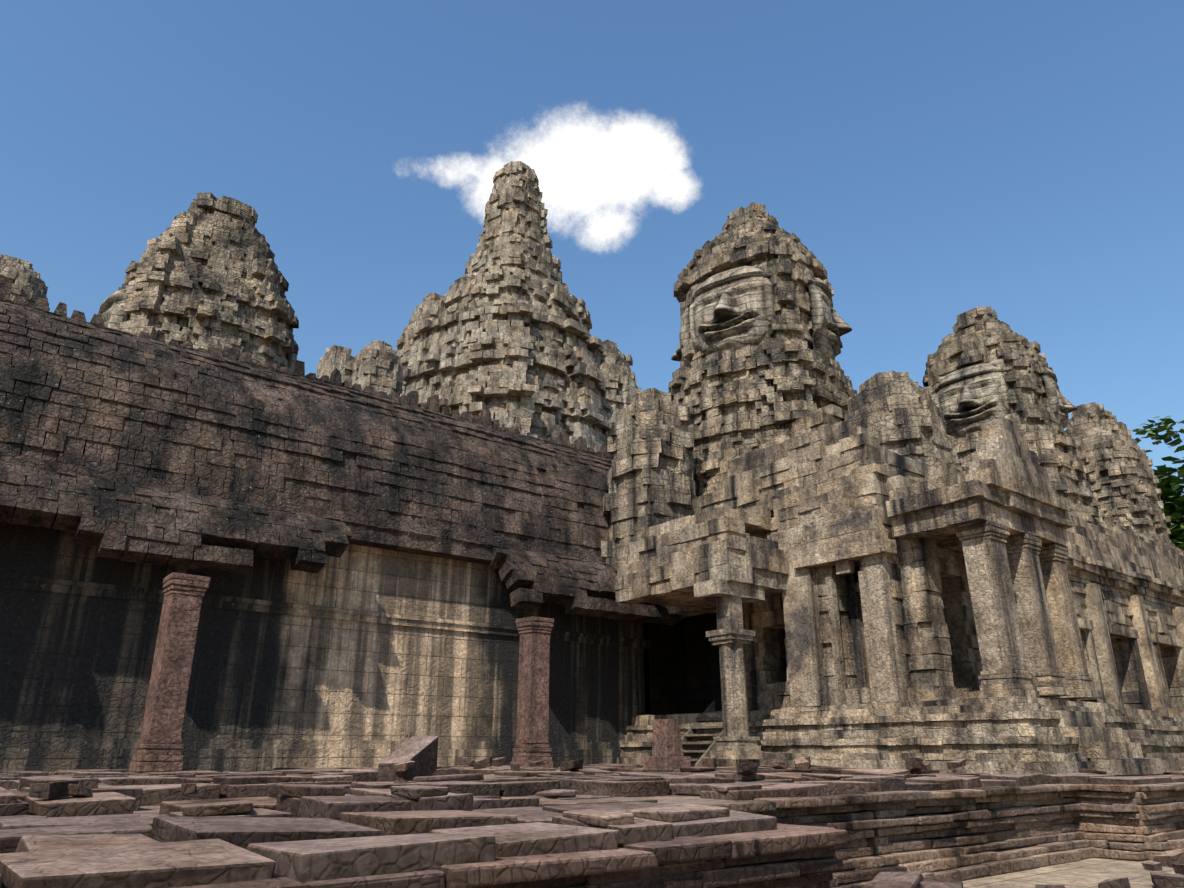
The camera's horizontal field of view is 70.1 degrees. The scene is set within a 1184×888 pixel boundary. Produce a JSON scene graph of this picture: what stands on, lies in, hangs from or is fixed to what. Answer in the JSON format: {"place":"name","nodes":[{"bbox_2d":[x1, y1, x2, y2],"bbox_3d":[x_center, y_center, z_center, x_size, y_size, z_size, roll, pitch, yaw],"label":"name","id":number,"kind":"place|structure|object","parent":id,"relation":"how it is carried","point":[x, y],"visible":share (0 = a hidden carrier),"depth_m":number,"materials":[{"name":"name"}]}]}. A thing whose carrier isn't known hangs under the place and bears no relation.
{"place":"outdoors","nodes":[
{"label":"outdoors","id":0,"kind":"place"},
{"bbox_2d":[0,161,640,451],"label":"central towers","id":1,"kind":"structure","parent":0,"point":[500,330],"depth_m":48.33,"materials":[{"name":"beige stone"}]},
{"bbox_2d":[0,515,650,772],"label":"gallery wall","id":2,"kind":"structure","parent":0,"point":[360,656],"depth_m":18.14,"materials":[{"name":"beige stone"}]},
{"bbox_2d":[0,298,611,555],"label":"roof","id":3,"kind":"structure","parent":2,"relation":"on","point":[82,393],"depth_m":19.28,"materials":[{"name":"stone"}]},
{"bbox_2d":[0,275,610,564],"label":"roof edge trim","id":4,"kind":"structure","parent":3,"relation":"on","point":[404,542],"depth_m":20.04,"materials":[{"name":"stone"}]},
{"bbox_2d":[0,462,681,625],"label":"gallery half vault remains","id":5,"kind":"object","parent":2,"relation":"attached to","point":[144,524],"visible":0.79,"depth_m":16.80,"materials":[{"name":"stone"}]},
{"bbox_2d":[0,0,1183,495],"label":"sky","id":6,"kind":"structure","parent":0,"point":[940,160],"materials":[{"name":"blue"}]},
{"bbox_2d":[962,858,1183,887],"bbox_3d":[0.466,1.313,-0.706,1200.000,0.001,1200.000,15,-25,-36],"label":"ground","id":7,"kind":"structure","parent":0,"point":[1089,873],"depth_m":10.66,"materials":[{"name":"stone"}]},
{"bbox_2d":[133,806,847,887],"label":"terrace platform","id":8,"kind":"structure","parent":7,"relation":"on","point":[791,856],"depth_m":5.38,"materials":[{"name":"stone"}]},
{"bbox_2d":[29,756,1183,887],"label":"rubble","id":9,"kind":"object","parent":7,"relation":"on","point":[73,788],"visible":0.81,"depth_m":11.08,"materials":[{"name":"stone"}]},
{"bbox_2d":[501,782,1183,887],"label":"terrace platform","id":10,"kind":"structure","parent":7,"relation":"on","point":[965,834],"depth_m":11.07,"materials":[{"name":"stone"}]},
{"bbox_2d":[0,736,1183,887],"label":"terrace slabs","id":11,"kind":"structure","parent":10,"relation":"on","point":[305,825],"depth_m":6.36,"materials":[{"name":"stone"}]},
{"bbox_2d":[128,572,690,771],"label":"pillars","id":12,"kind":"structure","parent":11,"relation":"on","point":[159,746],"depth_m":15.05,"materials":[{"name":"stone"}]},
{"bbox_2d":[614,404,1183,774],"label":"temple building","id":13,"kind":"structure","parent":10,"relation":"on","point":[883,663],"depth_m":18.82,"materials":[{"name":"beige stone"}]},
{"bbox_2d":[118,193,1174,570],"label":"towers","id":14,"kind":"structure","parent":13,"relation":"on","point":[204,273],"depth_m":26.12,"materials":[{"name":"stone"}]},
{"bbox_2d":[97,260,1077,436],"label":"carved stone faces","id":15,"kind":"object","parent":14,"relation":"on","point":[730,309],"visible":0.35,"depth_m":27.22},
{"bbox_2d":[681,701,722,766],"bbox_3d":[2.773,7.132,20.602,1.950,1.742,1.270,15,-25,-36],"label":"entrance stair","id":16,"kind":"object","parent":13,"relation":"attached to","point":[696,752],"visible":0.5,"depth_m":20.51,"materials":[{"name":"stone"}]},
{"bbox_2d":[693,578,764,758],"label":"entrance column","id":17,"kind":"structure","parent":13,"relation":"attached to","point":[730,637],"depth_m":18.03,"materials":[{"name":"stone"}]},
{"bbox_2d":[643,566,861,714],"bbox_3d":[12.652,9.235,32.607,28.600,6.500,15.900,15,-25,-36],"label":"pavilion interior","id":18,"kind":"object","parent":13,"relation":"attached to","point":[683,672],"visible":0.04,"depth_m":24.66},
{"bbox_2d":[955,520,1097,699],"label":"columns","id":19,"kind":"structure","parent":13,"relation":"on","point":[1030,644],"depth_m":16.97,"materials":[{"name":"stone"}]},
{"bbox_2d":[865,871,1028,887],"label":"fallen blocks","id":20,"kind":"object","parent":7,"relation":"on","point":[916,879],"depth_m":7.50,"materials":[{"name":"stone"}]},
{"bbox_2d":[1132,416,1183,549],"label":"tree","id":21,"kind":"object","parent":7,"relation":"on","point":[1172,489],"depth_m":41.69,"materials":[{"name":"green plant"}]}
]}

